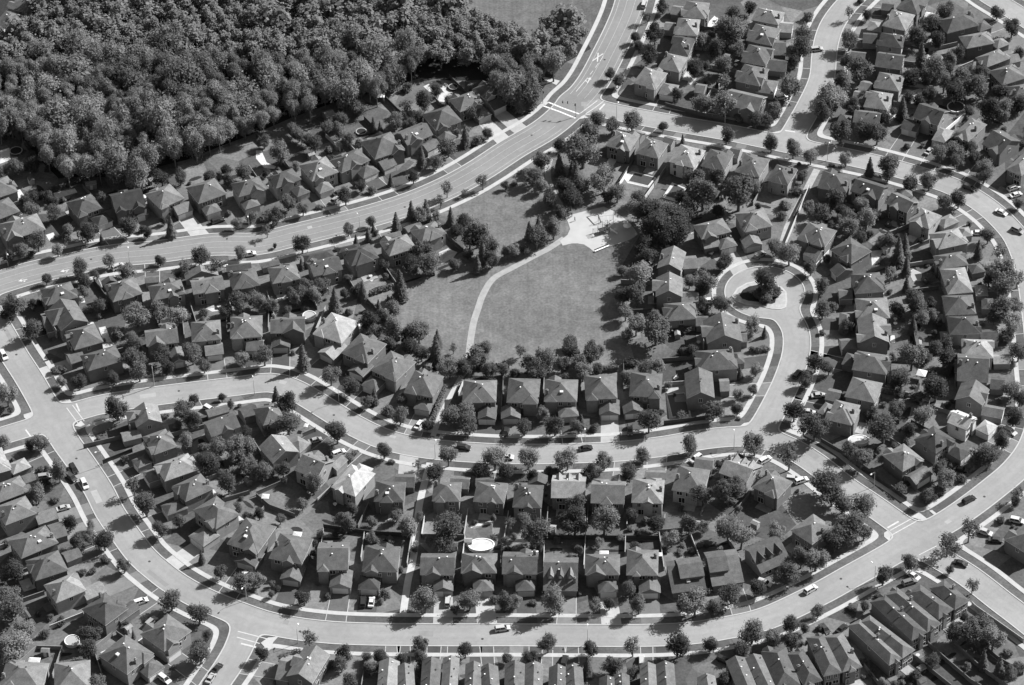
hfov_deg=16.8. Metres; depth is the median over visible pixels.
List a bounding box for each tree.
[0,53,19,78]
[0,93,18,110]
[0,101,23,137]
[0,111,10,144]
[0,131,7,141]
[0,164,9,176]
[0,291,29,317]
[0,310,10,320]
[0,382,18,406]
[0,433,10,450]
[0,556,25,582]
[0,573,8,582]
[0,585,22,600]
[0,591,28,623]
[0,628,33,659]
[0,648,17,666]
[2,249,13,263]
[4,75,17,86]
[4,80,16,90]
[4,86,17,98]
[5,73,16,81]
[7,405,13,413]
[8,157,24,175]
[10,618,35,637]
[11,85,20,95]
[12,242,29,259]
[13,57,27,66]
[13,62,27,76]
[14,129,23,139]
[15,75,38,102]
[15,98,26,111]
[15,118,26,140]
[19,60,42,81]
[19,108,36,129]
[20,318,42,340]
[21,100,38,115]
[22,39,54,59]
[22,57,34,73]
[22,141,31,150]
[22,197,34,204]
[23,124,34,147]
[23,201,41,215]
[24,438,34,450]
[25,150,34,158]
[25,156,40,173]
[26,298,37,309]
[27,115,45,130]
[27,228,48,251]
[28,481,46,503]
[29,128,42,146]
[29,132,40,154]
[29,191,39,203]
[30,97,39,106]
[31,72,64,103]
[31,433,50,450]
[34,55,49,72]
[34,69,52,87]
[35,86,52,103]
[36,106,52,123]
[36,129,53,150]
[37,102,47,113]
[37,144,56,173]
[39,477,50,487]
[40,190,51,201]
[41,95,90,133]
[41,121,52,139]
[41,273,52,284]
[45,52,68,78]
[45,93,60,107]
[46,203,62,221]
[48,68,62,80]
[48,121,77,160]
[49,457,67,482]
[50,197,59,203]
[50,242,62,256]
[52,51,95,94]
[52,152,69,175]
[56,155,70,180]
[56,376,66,386]
[57,156,77,187]
[59,74,70,83]
[59,80,74,91]
[60,115,82,141]
[61,23,104,64]
[62,223,73,235]
[62,515,77,531]
[63,87,74,101]
[66,93,103,131]
[68,372,86,389]
[69,530,83,548]
[70,51,90,69]
[70,94,81,105]
[70,152,81,176]
[71,257,87,274]
[72,73,84,88]
[72,139,88,156]
[75,220,98,243]
[75,272,85,279]
[75,624,103,641]
[76,86,83,95]
[76,273,91,288]
[77,126,89,143]
[77,154,98,180]
[77,637,98,659]
[79,147,92,156]
[79,285,89,297]
[80,85,95,99]
[81,37,105,65]
[81,75,99,91]
[83,527,95,544]
[84,133,93,155]
[86,519,94,528]
[88,135,106,155]
[88,674,106,684]
[89,107,106,132]
[89,115,117,156]
[89,150,108,184]
[91,90,111,116]
[91,297,107,313]
[92,65,106,83]
[92,270,99,280]
[92,530,114,550]
[93,76,113,99]
[96,191,106,202]
[97,63,105,72]
[100,57,118,79]
[102,40,126,63]
[102,137,130,166]
[102,253,115,267]
[103,148,131,183]
[104,65,115,81]
[104,394,129,421]
[105,94,117,110]
[105,103,131,130]
[106,86,121,99]
[106,369,118,384]
[109,125,122,138]
[110,118,117,127]
[111,80,122,91]
[113,50,125,74]
[113,52,142,76]
[114,97,121,110]
[115,557,131,573]
[116,69,128,95]
[116,90,125,101]
[116,135,126,145]
[117,122,138,137]
[117,261,137,278]
[118,216,138,236]
[119,93,141,120]
[120,68,154,91]
[120,300,153,327]
[122,346,147,369]
[123,136,137,159]
[123,336,142,350]
[124,167,147,189]
[124,475,138,494]
[125,38,159,64]
[125,330,137,340]
[126,86,145,101]
[126,125,138,140]
[126,150,147,179]
[128,154,150,190]
[129,117,143,130]
[129,359,147,381]
[132,140,160,177]
[132,490,156,516]
[133,135,146,147]
[135,106,146,124]
[137,84,165,107]
[137,92,177,138]
[137,124,149,135]
[137,131,147,144]
[140,67,148,82]
[141,51,157,81]
[141,226,151,238]
[143,82,155,94]
[145,73,164,91]
[146,136,154,145]
[148,142,164,168]
[149,299,168,322]
[151,18,193,64]
[151,168,168,185]
[151,343,170,365]
[151,520,168,537]
[152,81,163,92]
[154,51,173,66]
[154,64,165,76]
[154,125,169,158]
[154,255,165,265]
[156,55,207,95]
[157,588,180,610]
[160,77,178,97]
[160,134,183,167]
[160,216,167,224]
[161,359,174,374]
[165,305,187,326]
[167,126,182,137]
[169,98,179,114]
[170,131,181,144]
[171,513,185,528]
[172,109,183,126]
[172,398,194,419]
[173,270,183,277]
[174,49,192,60]
[174,92,199,116]
[174,166,186,185]
[175,91,189,103]
[176,82,191,95]
[176,115,192,128]
[177,258,192,272]
[178,430,192,449]
[179,122,205,161]
[181,340,202,364]
[182,411,201,430]
[184,105,194,116]
[184,601,211,624]
[185,132,203,163]
[186,110,213,143]
[186,640,210,665]
[188,82,206,99]
[188,393,198,405]
[190,49,217,87]
[190,244,210,266]
[193,453,200,461]
[196,97,212,110]
[196,442,207,451]
[198,123,217,154]
[198,358,211,372]
[198,451,219,474]
[199,105,210,118]
[200,92,210,99]
[201,628,212,640]
[202,78,223,99]
[202,170,216,180]
[204,111,216,120]
[206,437,225,458]
[207,45,228,72]
[208,115,227,128]
[209,70,225,83]
[209,256,224,271]
[210,98,217,111]
[211,125,229,152]
[212,105,218,115]
[213,87,229,104]
[213,104,228,121]
[213,564,227,579]
[216,171,221,179]
[217,305,232,319]
[217,393,226,401]
[217,468,225,474]
[218,90,255,119]
[218,471,235,493]
[220,80,230,85]
[220,164,233,173]
[222,119,237,145]
[222,171,234,188]
[223,70,260,111]
[224,52,238,66]
[224,432,245,462]
[225,290,249,312]
[226,61,241,79]
[226,400,233,408]
[228,570,251,592]
[229,103,239,118]
[231,117,239,137]
[231,217,242,229]
[233,501,242,513]
[234,70,244,83]
[234,163,250,180]
[234,245,246,259]
[234,350,249,365]
[235,55,250,75]
[237,115,252,139]
[237,455,257,474]
[239,105,256,128]
[241,511,252,518]
[242,425,252,436]
[242,434,256,456]
[242,572,258,590]
[244,210,259,222]
[245,290,261,307]
[246,90,267,105]
[247,95,263,123]
[249,48,276,81]
[249,460,273,481]
[252,294,268,309]
[252,343,272,365]
[253,507,264,519]
[253,572,266,587]
[254,57,283,95]
[254,110,266,134]
[254,110,269,133]
[254,647,269,661]
[256,133,269,148]
[257,99,266,111]
[259,88,268,98]
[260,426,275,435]
[261,168,270,177]
[261,224,270,237]
[262,81,276,90]
[265,91,278,107]
[265,104,282,129]
[265,296,279,312]
[266,206,283,225]
[268,138,290,165]
[268,466,273,478]
[268,590,274,596]
[269,50,284,65]
[269,87,280,107]
[269,580,274,586]
[273,63,284,79]
[274,461,289,476]
[274,585,280,591]
[275,409,304,435]
[275,513,285,524]
[276,390,298,413]
[277,54,296,78]
[277,653,288,661]
[279,76,289,93]
[280,90,292,116]
[280,193,296,210]
[282,77,300,99]
[282,476,289,484]
[284,59,303,76]
[284,100,296,120]
[284,286,293,296]
[284,305,291,313]
[286,122,300,135]
[288,99,301,121]
[288,289,301,306]
[289,60,311,83]
[289,161,300,171]
[290,127,305,141]
[291,234,310,253]
[294,46,309,62]
[294,283,308,302]
[294,590,310,605]
[295,202,308,215]
[297,80,309,100]
[297,497,308,510]
[298,86,314,117]
[298,277,312,288]
[299,131,313,143]
[300,53,314,76]
[300,95,317,124]
[300,627,316,645]
[305,134,322,152]
[306,473,324,494]
[307,82,317,95]
[307,285,321,301]
[309,62,339,100]
[310,63,323,86]
[310,549,316,557]
[311,276,331,295]
[312,539,317,546]
[313,41,332,69]
[316,529,323,537]
[317,76,331,109]
[320,119,332,133]
[321,48,344,77]
[321,365,341,385]
[322,109,334,120]
[323,419,348,443]
[327,64,359,111]
[331,16,364,52]
[332,45,349,67]
[333,110,349,125]
[333,121,345,139]
[333,655,347,671]
[334,643,352,661]
[335,50,349,64]
[335,511,355,533]
[337,186,351,204]
[340,288,349,299]
[341,132,355,147]
[341,671,357,684]
[342,222,353,235]
[342,274,352,282]
[342,374,359,395]
[345,50,357,63]
[346,502,358,515]
[347,54,376,95]
[350,98,367,115]
[350,285,360,296]
[356,180,366,191]
[357,29,392,71]
[357,77,365,99]
[358,309,380,329]
[359,650,372,661]
[360,395,373,407]
[362,72,374,103]
[362,661,376,673]
[365,215,375,226]
[365,531,375,543]
[366,516,377,526]
[367,75,382,106]
[367,323,382,339]
[373,648,388,662]
[376,70,387,102]
[376,308,392,323]
[376,441,391,458]
[379,259,389,269]
[380,313,401,338]
[381,47,407,70]
[382,62,406,92]
[382,337,397,349]
[385,298,400,316]
[387,110,403,129]
[389,406,408,424]
[389,509,403,521]
[392,23,420,72]
[395,652,407,663]
[396,392,407,405]
[397,65,408,79]
[397,515,418,537]
[398,98,412,111]
[399,111,407,119]
[399,327,412,343]
[400,116,416,129]
[401,336,418,354]
[402,253,418,268]
[404,45,424,77]
[405,56,416,82]
[405,318,430,343]
[406,169,420,183]
[406,261,418,276]
[409,583,438,612]
[410,239,433,259]
[410,546,417,552]
[410,635,428,651]
[411,109,424,123]
[412,206,426,221]
[412,342,429,361]
[413,459,422,469]
[414,649,427,665]
[414,665,421,678]
[415,89,432,111]
[415,511,423,521]
[416,252,441,274]
[421,420,432,431]
[423,535,432,547]
[426,463,443,480]
[430,83,441,97]
[430,155,443,169]
[432,208,440,221]
[432,510,463,539]
[433,532,455,552]
[435,137,457,156]
[435,195,443,207]
[436,355,459,378]
[438,444,460,466]
[439,404,459,426]
[441,181,452,197]
[444,95,450,105]
[447,258,461,269]
[449,343,456,353]
[450,223,463,238]
[450,605,459,615]
[452,129,460,138]
[455,213,471,229]
[456,358,471,377]
[456,588,481,610]
[457,40,476,66]
[458,402,476,418]
[458,413,476,435]
[458,641,473,657]
[461,229,477,248]
[462,248,473,259]
[462,345,488,366]
[463,215,489,247]
[464,104,477,119]
[468,461,490,477]
[474,234,499,257]
[474,339,492,353]
[475,174,488,189]
[478,53,500,75]
[480,361,498,378]
[480,445,510,470]
[482,127,493,138]
[483,250,500,267]
[487,69,503,89]
[490,41,512,55]
[490,513,495,521]
[495,59,504,69]
[495,589,516,610]
[496,66,525,108]
[496,462,514,480]
[497,363,508,375]
[498,61,515,77]
[499,51,515,62]
[500,181,508,189]
[500,245,511,258]
[501,536,508,544]
[501,652,513,662]
[503,546,511,551]
[504,516,515,532]
[507,57,517,70]
[509,241,519,256]
[509,368,520,377]
[509,533,517,540]
[510,592,522,608]
[511,46,521,66]
[514,343,526,357]
[516,65,526,74]
[516,418,530,435]
[517,73,541,106]
[517,445,541,469]
[517,510,530,524]
[519,242,531,254]
[519,354,533,369]
[520,52,533,72]
[521,166,543,185]
[521,517,555,546]
[521,650,538,662]
[522,69,538,86]
[524,62,537,80]
[524,354,548,378]
[525,469,537,479]
[526,223,549,249]
[527,50,540,65]
[531,150,553,170]
[533,67,542,86]
[535,175,548,191]
[535,347,557,372]
[536,55,547,76]
[536,405,549,420]
[536,543,542,551]
[536,630,557,652]
[537,64,546,81]
[538,49,565,81]
[540,581,564,615]
[542,187,557,206]
[543,214,561,239]
[543,415,564,436]
[552,137,566,151]
[553,445,579,469]
[554,204,567,219]
[554,504,591,536]
[555,176,576,195]
[556,356,569,372]
[558,372,570,378]
[560,187,583,210]
[561,339,579,358]
[562,131,602,168]
[562,333,576,343]
[564,493,587,510]
[570,354,586,367]
[570,419,587,434]
[572,362,592,381]
[573,174,591,196]
[574,545,583,555]
[578,118,598,138]
[580,461,598,481]
[582,339,601,362]
[583,640,598,656]
[588,109,605,127]
[588,162,616,192]
[588,596,602,612]
[590,503,620,534]
[593,361,602,374]
[594,451,612,470]
[595,536,604,548]
[597,344,605,355]
[600,191,613,204]
[602,597,615,610]
[602,655,625,676]
[604,67,614,79]
[604,116,621,134]
[606,182,626,202]
[610,73,625,87]
[614,287,630,304]
[615,265,627,275]
[616,534,624,541]
[617,302,633,321]
[620,327,633,341]
[620,369,630,381]
[620,462,636,482]
[622,259,653,284]
[622,579,635,596]
[623,109,643,130]
[623,636,639,656]
[624,281,647,306]
[625,507,638,520]
[626,664,639,680]
[627,198,642,221]
[627,313,645,335]
[628,591,646,614]
[629,541,640,546]
[630,189,645,201]
[631,31,640,42]
[633,234,653,253]
[634,41,644,52]
[634,195,663,222]
[634,446,651,463]
[634,528,640,537]
[636,246,659,266]
[636,408,661,433]
[637,357,652,372]
[638,215,658,240]
[640,11,650,22]
[641,42,658,63]
[642,21,664,44]
[643,309,672,345]
[646,513,664,532]
[648,210,672,243]
[649,358,665,372]
[652,200,679,218]
[654,0,668,13]
[654,229,681,250]
[657,121,668,130]
[661,214,691,242]
[661,529,679,546]
[664,381,671,387]
[664,629,691,658]
[671,204,688,224]
[672,86,683,100]
[674,190,686,204]
[676,598,682,612]
[677,585,707,617]
[679,195,700,219]
[679,513,697,533]
[682,167,705,187]
[682,433,696,455]
[683,274,693,288]
[684,344,699,357]
[685,176,717,211]
[689,60,703,77]
[690,93,711,112]
[691,269,721,293]
[691,484,715,505]
[694,283,709,297]
[695,32,712,50]
[696,296,711,314]
[697,520,709,533]
[698,400,725,420]
[701,636,719,652]
[703,37,724,59]
[703,60,712,71]
[703,74,711,82]
[705,599,723,615]
[706,30,715,39]
[708,90,737,116]
[708,167,725,184]
[709,294,734,313]
[711,203,724,218]
[712,14,749,41]
[712,477,744,505]
[713,55,731,73]
[714,513,742,542]
[715,460,722,469]
[716,258,723,269]
[717,35,734,51]
[717,72,730,89]
[717,581,742,604]
[717,669,730,684]
[718,251,733,268]
[720,170,756,211]
[721,123,734,144]
[724,5,740,19]
[728,521,755,549]
[729,40,745,58]
[730,402,743,414]
[732,388,744,399]
[732,475,748,495]
[732,639,749,656]
[735,505,742,511]
[737,618,764,644]
[741,430,764,455]
[743,0,756,15]
[744,311,760,335]
[747,110,765,128]
[747,384,757,395]
[748,361,762,375]
[750,178,761,195]
[750,578,766,596]
[754,202,761,209]
[755,267,776,292]
[760,112,772,127]
[761,132,778,152]
[765,628,780,645]
[766,108,779,122]
[766,238,783,255]
[767,100,783,113]
[767,518,785,541]
[773,560,801,585]
[775,241,800,265]
[776,440,799,470]
[778,73,803,99]
[782,400,806,421]
[782,614,800,632]
[783,629,800,650]
[786,138,801,158]
[787,35,812,60]
[788,52,799,68]
[789,544,808,568]
[792,21,813,40]
[794,412,831,441]
[796,169,807,183]
[799,370,813,387]
[800,148,818,164]
[800,622,809,633]
[802,199,814,214]
[803,257,816,275]
[804,547,831,571]
[805,352,825,372]
[809,465,842,493]
[810,603,824,617]
[811,202,830,222]
[811,298,831,318]
[812,98,833,120]
[814,277,829,294]
[816,80,848,109]
[817,480,846,506]
[821,361,834,375]
[821,525,843,551]
[822,254,830,263]
[825,188,845,209]
[827,220,836,229]
[828,118,851,143]
[831,524,855,546]
[832,68,851,91]
[832,494,852,513]
[833,508,867,539]
[834,204,846,214]
[836,216,858,237]
[838,149,851,166]
[839,52,853,69]
[840,317,854,331]
[840,439,858,456]
[841,28,858,51]
[841,206,857,221]
[843,96,861,115]
[844,5,854,16]
[844,55,875,83]
[848,447,873,469]
[848,493,877,520]
[854,118,874,142]
[854,196,869,211]
[857,205,877,229]
[857,230,867,243]
[859,524,873,540]
[860,601,869,611]
[862,8,872,20]
[865,404,878,419]
[865,411,897,443]
[866,230,874,238]
[869,121,889,144]
[872,208,882,219]
[872,447,880,454]
[874,234,886,248]
[876,256,887,265]
[876,563,893,585]
[877,108,892,125]
[878,154,900,170]
[878,676,888,684]
[880,167,897,180]
[883,233,897,247]
[884,266,897,282]
[888,301,905,317]
[888,398,904,416]
[889,107,897,115]
[889,351,896,362]
[889,367,910,388]
[890,379,900,388]
[890,441,899,448]
[890,680,899,684]
[893,387,903,398]
[895,343,928,370]
[900,64,920,85]
[901,420,918,437]
[901,553,918,570]
[902,174,917,191]
[903,89,914,103]
[904,287,927,312]
[908,22,927,46]
[913,92,926,106]
[913,404,935,425]
[914,308,929,326]
[917,237,923,243]
[919,170,938,190]
[920,12,940,36]
[920,54,947,81]
[920,72,931,86]
[921,85,938,102]
[921,371,948,401]
[921,488,937,504]
[923,353,932,362]
[923,652,940,667]
[926,296,936,307]
[927,307,940,322]
[929,143,948,162]
[929,340,942,354]
[931,29,944,48]
[931,329,936,337]
[931,459,947,476]
[933,317,943,327]
[935,70,952,93]
[935,467,956,489]
[936,3,952,18]
[937,194,952,210]
[937,345,957,366]
[938,531,959,555]
[939,332,952,346]
[942,59,953,74]
[943,50,956,66]
[943,365,953,377]
[943,620,962,642]
[944,80,966,103]
[944,400,951,409]
[945,565,954,573]
[946,140,965,155]
[949,63,973,92]
[950,44,964,63]
[950,131,960,144]
[950,152,964,168]
[950,188,965,208]
[958,617,982,643]
[959,611,968,621]
[960,515,981,542]
[964,104,975,116]
[964,139,977,153]
[965,462,974,472]
[965,577,979,593]
[966,64,973,74]
[968,149,979,163]
[968,443,998,466]
[970,73,988,99]
[971,611,994,631]
[972,64,990,80]
[973,636,989,654]
[974,157,994,172]
[975,167,993,184]
[978,97,1000,122]
[978,226,996,243]
[978,624,1007,650]
[982,270,992,286]
[984,255,1020,288]
[985,294,1013,322]
[985,306,999,324]
[989,272,1011,297]
[990,5,1004,19]
[991,83,1007,100]
[991,242,1008,260]
[991,444,1001,461]
[992,97,1013,120]
[993,427,1009,451]
[998,324,1016,342]
[1000,379,1021,398]
[1001,310,1022,328]
[1002,17,1020,37]
[1004,405,1023,426]
[1004,663,1018,681]
[1008,295,1023,311]
[1008,341,1023,361]
[1010,93,1023,112]
[1011,485,1023,497]
[1011,497,1020,507]
[1011,660,1023,673]
[1012,389,1023,406]
[1013,46,1023,58]
[1013,198,1023,208]
[1015,269,1023,288]
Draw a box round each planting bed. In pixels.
[20,610,29,620]
[36,185,43,191]
[57,653,71,656]
[142,188,152,193]
[189,176,201,180]
[215,455,223,466]
[242,500,253,507]
[282,308,300,313]
[291,527,301,530]
[318,537,339,539]
[322,519,338,525]
[405,276,422,282]
[436,264,448,270]
[470,376,486,379]
[509,539,527,542]
[549,548,561,550]
[596,549,623,551]
[626,541,648,542]
[710,543,728,546]
[902,407,910,421]
[910,336,913,346]
[914,380,919,392]
[915,318,920,330]
[930,396,936,404]
[931,662,944,669]
[940,652,955,661]
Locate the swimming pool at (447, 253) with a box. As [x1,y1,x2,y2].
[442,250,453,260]
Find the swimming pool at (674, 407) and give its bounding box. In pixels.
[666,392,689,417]
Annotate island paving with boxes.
[734,282,785,307]
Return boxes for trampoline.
[9,146,22,154]
[356,128,366,133]
[448,83,457,88]
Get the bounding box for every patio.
[0,148,10,163]
[0,525,6,536]
[18,189,23,199]
[19,578,35,591]
[42,602,54,611]
[46,233,53,240]
[54,188,76,197]
[78,293,84,300]
[99,326,111,341]
[103,343,110,348]
[122,361,129,368]
[161,424,169,430]
[176,448,184,456]
[206,306,217,311]
[256,150,275,168]
[276,294,287,299]
[276,431,288,436]
[361,272,377,281]
[423,81,452,101]
[439,248,456,263]
[478,513,491,519]
[481,521,491,524]
[556,509,568,515]
[606,158,616,165]
[625,171,655,187]
[635,515,643,522]
[643,167,654,174]
[648,296,656,303]
[662,182,685,200]
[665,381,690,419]
[674,394,686,401]
[681,503,695,511]
[682,71,693,81]
[690,224,694,233]
[696,335,701,343]
[707,180,722,186]
[708,16,718,26]
[755,502,771,513]
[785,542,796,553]
[844,679,863,684]
[855,422,865,433]
[871,250,881,264]
[886,674,898,680]
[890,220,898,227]
[890,335,894,342]
[900,665,913,674]
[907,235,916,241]
[911,88,921,98]
[913,649,928,660]
[928,277,939,283]
[940,331,947,339]
[954,618,963,627]
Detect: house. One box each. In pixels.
[0,11,25,31]
[0,176,17,201]
[0,197,19,223]
[0,213,45,252]
[0,447,31,482]
[0,472,36,504]
[0,496,58,536]
[0,659,49,684]
[7,0,34,15]
[8,521,67,567]
[25,548,82,591]
[40,281,78,310]
[40,298,87,341]
[43,572,106,613]
[54,660,90,684]
[64,323,103,368]
[66,194,112,231]
[80,345,123,382]
[82,592,139,635]
[99,635,164,684]
[101,276,142,313]
[109,188,148,224]
[120,402,161,446]
[131,429,177,473]
[140,614,191,662]
[142,453,198,492]
[144,275,185,309]
[144,323,185,368]
[145,183,192,220]
[161,473,213,520]
[184,265,224,305]
[186,178,226,220]
[188,496,239,551]
[191,320,223,360]
[203,404,240,444]
[226,262,259,295]
[227,517,275,571]
[230,312,264,356]
[231,175,266,214]
[237,402,284,436]
[259,434,311,474]
[260,259,300,294]
[266,168,309,201]
[269,533,312,586]
[270,312,305,352]
[275,645,329,684]
[294,450,347,489]
[299,156,338,198]
[303,249,342,285]
[313,312,359,364]
[317,541,353,593]
[330,148,379,183]
[331,463,375,505]
[336,243,378,277]
[341,333,386,381]
[358,542,400,595]
[360,132,404,174]
[361,351,415,395]
[374,474,415,514]
[379,231,415,267]
[395,123,438,156]
[403,221,446,252]
[404,368,443,416]
[420,553,455,596]
[422,105,461,142]
[432,475,470,513]
[449,91,491,124]
[461,553,497,597]
[462,380,497,424]
[472,80,506,115]
[473,478,507,515]
[501,378,540,424]
[502,548,537,596]
[512,472,547,519]
[543,557,578,596]
[544,375,578,422]
[551,472,585,509]
[584,375,619,420]
[585,554,619,597]
[591,474,626,515]
[605,130,645,162]
[621,370,662,419]
[626,546,660,598]
[631,470,665,515]
[633,67,678,101]
[635,136,675,169]
[645,51,688,83]
[652,271,698,307]
[657,245,697,276]
[662,301,707,332]
[664,18,700,45]
[665,556,706,598]
[669,36,695,66]
[669,144,705,177]
[670,1,709,29]
[672,456,714,505]
[684,367,729,409]
[693,218,737,254]
[694,346,744,381]
[700,312,747,351]
[701,147,741,182]
[704,549,743,591]
[719,454,762,493]
[726,89,766,122]
[734,153,769,184]
[735,64,778,99]
[735,208,772,253]
[741,44,787,76]
[744,536,790,577]
[746,23,785,58]
[751,7,793,38]
[752,469,792,509]
[761,646,800,684]
[767,164,797,196]
[788,648,822,684]
[790,514,834,555]
[797,222,836,263]
[806,633,841,684]
[817,168,852,203]
[818,400,860,436]
[824,377,882,412]
[825,632,861,684]
[830,237,871,281]
[837,272,884,304]
[838,105,880,135]
[839,297,889,330]
[839,313,891,355]
[841,351,891,386]
[847,619,901,676]
[850,177,888,211]
[851,51,905,78]
[852,90,892,113]
[858,72,904,102]
[862,32,905,55]
[862,615,914,668]
[867,10,914,39]
[870,594,927,649]
[881,0,928,25]
[882,443,932,489]
[885,188,918,223]
[886,587,940,643]
[900,102,949,137]
[905,584,953,630]
[908,208,958,239]
[914,426,970,465]
[929,226,972,255]
[929,579,969,620]
[932,118,986,152]
[933,251,985,280]
[939,10,992,43]
[940,267,987,301]
[942,295,992,326]
[946,410,997,441]
[947,316,998,346]
[954,354,1005,394]
[954,379,1004,423]
[959,31,1008,59]
[961,339,1010,369]
[975,49,1020,78]
[975,130,1020,165]
[989,64,1023,87]
[1004,525,1023,563]
[1006,84,1023,110]
[1006,153,1023,186]
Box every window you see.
[300,478,305,485]
[395,259,400,265]
[480,508,486,513]
[559,504,564,509]
[640,160,645,166]
[678,497,684,502]
[758,496,763,503]
[902,660,907,668]
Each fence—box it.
[20,645,62,678]
[21,591,44,601]
[49,611,82,628]
[82,184,98,202]
[83,435,120,447]
[93,277,110,304]
[95,632,112,674]
[102,448,132,463]
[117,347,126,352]
[171,424,203,436]
[205,469,226,479]
[222,490,249,501]
[250,434,260,453]
[256,480,283,494]
[256,493,294,516]
[302,427,315,436]
[316,305,325,328]
[317,486,330,501]
[323,523,410,536]
[325,133,340,151]
[357,501,368,527]
[360,532,364,558]
[366,297,375,309]
[384,96,399,111]
[385,267,395,282]
[393,343,401,352]
[407,536,411,565]
[421,533,463,538]
[446,234,463,251]
[449,74,466,92]
[463,509,467,535]
[544,535,658,539]
[619,158,633,181]
[619,170,626,183]
[621,279,651,284]
[633,308,661,312]
[644,173,660,197]
[654,166,665,186]
[658,528,682,533]
[659,531,663,567]
[662,355,694,361]
[664,381,683,385]
[664,416,708,424]
[665,102,724,120]
[690,533,698,555]
[695,46,722,52]
[700,490,712,515]
[701,26,717,30]
[707,87,724,93]
[710,64,740,72]
[729,540,740,562]
[732,491,750,513]
[753,184,763,204]
[785,184,809,243]
[793,192,805,219]
[816,249,829,267]
[821,438,906,500]
[863,412,898,423]
[864,663,877,683]
[866,262,891,272]
[880,224,908,235]
[881,387,909,395]
[886,437,900,445]
[893,101,917,108]
[903,83,933,88]
[904,40,933,47]
[904,60,914,65]
[909,238,929,249]
[910,259,933,266]
[911,420,928,429]
[913,653,923,663]
[914,285,938,291]
[915,656,951,684]
[919,401,949,413]
[923,345,958,348]
[927,641,981,684]
[929,41,957,51]
[946,114,963,129]
[951,641,1007,684]
[954,107,972,128]
[958,60,973,70]
[971,601,1023,641]
[975,639,1023,674]
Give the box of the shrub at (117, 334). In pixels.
[109,327,123,340]
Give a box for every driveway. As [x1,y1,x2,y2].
[16,324,46,340]
[28,451,61,472]
[40,360,71,378]
[57,502,92,521]
[66,518,103,539]
[81,542,117,561]
[87,439,124,455]
[95,268,114,287]
[98,226,128,245]
[105,571,147,595]
[108,466,139,485]
[115,479,149,499]
[134,512,168,531]
[136,219,158,240]
[139,588,166,614]
[144,263,159,281]
[150,673,177,684]
[165,543,202,568]
[167,653,208,684]
[174,367,190,382]
[179,216,207,235]
[199,398,220,412]
[207,360,227,380]
[208,216,233,233]
[219,567,253,598]
[225,394,247,414]
[228,256,245,264]
[240,659,277,678]
[242,357,260,375]
[246,211,272,231]
[256,253,274,267]
[270,353,289,375]
[272,585,299,614]
[296,358,332,384]
[298,198,325,218]
[303,421,327,448]
[305,241,322,254]
[320,195,347,213]
[325,593,349,621]
[329,377,362,403]
[331,234,352,246]
[343,441,369,466]
[346,390,370,414]
[355,595,377,622]
[366,177,399,199]
[375,222,391,237]
[385,170,416,192]
[385,646,400,658]
[390,218,408,233]
[397,646,410,663]
[398,455,417,477]
[403,414,429,436]
[427,646,441,658]
[428,152,460,172]
[433,597,452,622]
[447,646,458,657]
[450,143,474,163]
[454,462,473,482]
[470,646,481,662]
[476,425,494,443]
[476,464,494,481]
[476,597,496,624]
[479,646,494,664]
[480,120,508,142]
[495,111,525,132]
[501,424,519,444]
[509,646,522,662]
[517,596,536,623]
[529,646,542,662]
[530,464,548,474]
[552,647,565,665]
[555,464,572,474]
[556,597,576,623]
[561,422,582,442]
[565,647,578,664]
[599,597,620,623]
[601,420,619,441]
[613,461,630,484]
[615,68,642,74]
[625,419,646,439]
[637,25,663,33]
[640,647,652,662]
[641,126,655,137]
[641,599,660,623]
[645,7,670,18]
[647,456,666,469]
[652,99,673,113]
[656,646,669,662]
[673,132,685,144]
[692,596,711,620]
[698,448,717,461]
[717,639,734,665]
[728,588,750,614]
[729,252,747,274]
[729,382,770,396]
[732,637,750,657]
[736,143,746,153]
[743,450,765,461]
[744,354,780,368]
[746,250,769,267]
[747,336,782,347]
[773,89,801,101]
[774,570,806,592]
[785,49,812,58]
[786,67,809,78]
[790,260,805,280]
[792,29,816,40]
[793,397,820,416]
[794,387,825,404]
[801,296,838,307]
[803,276,836,294]
[803,317,838,329]
[808,346,841,356]
[811,350,843,370]
[830,135,845,146]
[834,81,858,94]
[835,55,843,61]
[838,37,862,48]
[839,95,851,103]
[842,24,866,34]
[855,5,880,15]
[886,134,916,160]
[891,177,903,191]
[917,482,955,508]
[919,145,938,169]
[955,209,982,227]
[961,458,993,479]
[962,165,978,185]
[972,229,1001,240]
[988,290,1019,301]
[988,432,1018,452]
[989,17,1009,32]
[998,333,1023,346]
[1000,414,1023,428]
[1007,34,1023,49]
[1009,359,1023,369]
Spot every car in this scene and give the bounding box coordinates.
[0,349,8,360]
[37,472,51,479]
[55,504,70,511]
[65,471,77,482]
[68,462,78,474]
[79,477,88,489]
[110,262,122,270]
[133,597,148,604]
[144,616,157,625]
[157,672,171,684]
[202,403,212,409]
[205,672,216,683]
[210,217,224,224]
[210,662,223,672]
[240,569,252,574]
[245,250,255,257]
[307,437,322,444]
[329,196,339,204]
[331,448,346,456]
[332,189,340,196]
[360,596,365,607]
[368,596,374,607]
[413,420,422,429]
[444,595,450,606]
[456,443,471,450]
[494,624,510,632]
[501,453,513,460]
[502,427,509,437]
[560,655,568,665]
[578,445,592,451]
[627,423,632,434]
[638,655,644,666]
[641,0,646,8]
[689,452,702,463]
[716,654,727,664]
[753,250,766,259]
[757,455,772,464]
[758,577,772,587]
[774,93,787,100]
[785,474,797,480]
[791,369,802,379]
[793,476,808,484]
[803,584,818,594]
[804,408,815,413]
[810,45,823,51]
[810,392,824,398]
[818,622,830,634]
[835,623,847,632]
[901,578,917,586]
[905,571,920,580]
[924,147,933,154]
[953,465,967,472]
[953,559,968,567]
[961,495,976,504]
[962,182,975,191]
[971,230,980,235]
[977,526,992,536]
[988,536,1002,543]
[994,208,1007,215]
[1003,425,1017,435]
[1006,184,1020,191]
[1009,191,1022,198]
[1009,515,1023,524]
[1010,224,1023,234]
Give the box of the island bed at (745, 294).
[740,285,775,303]

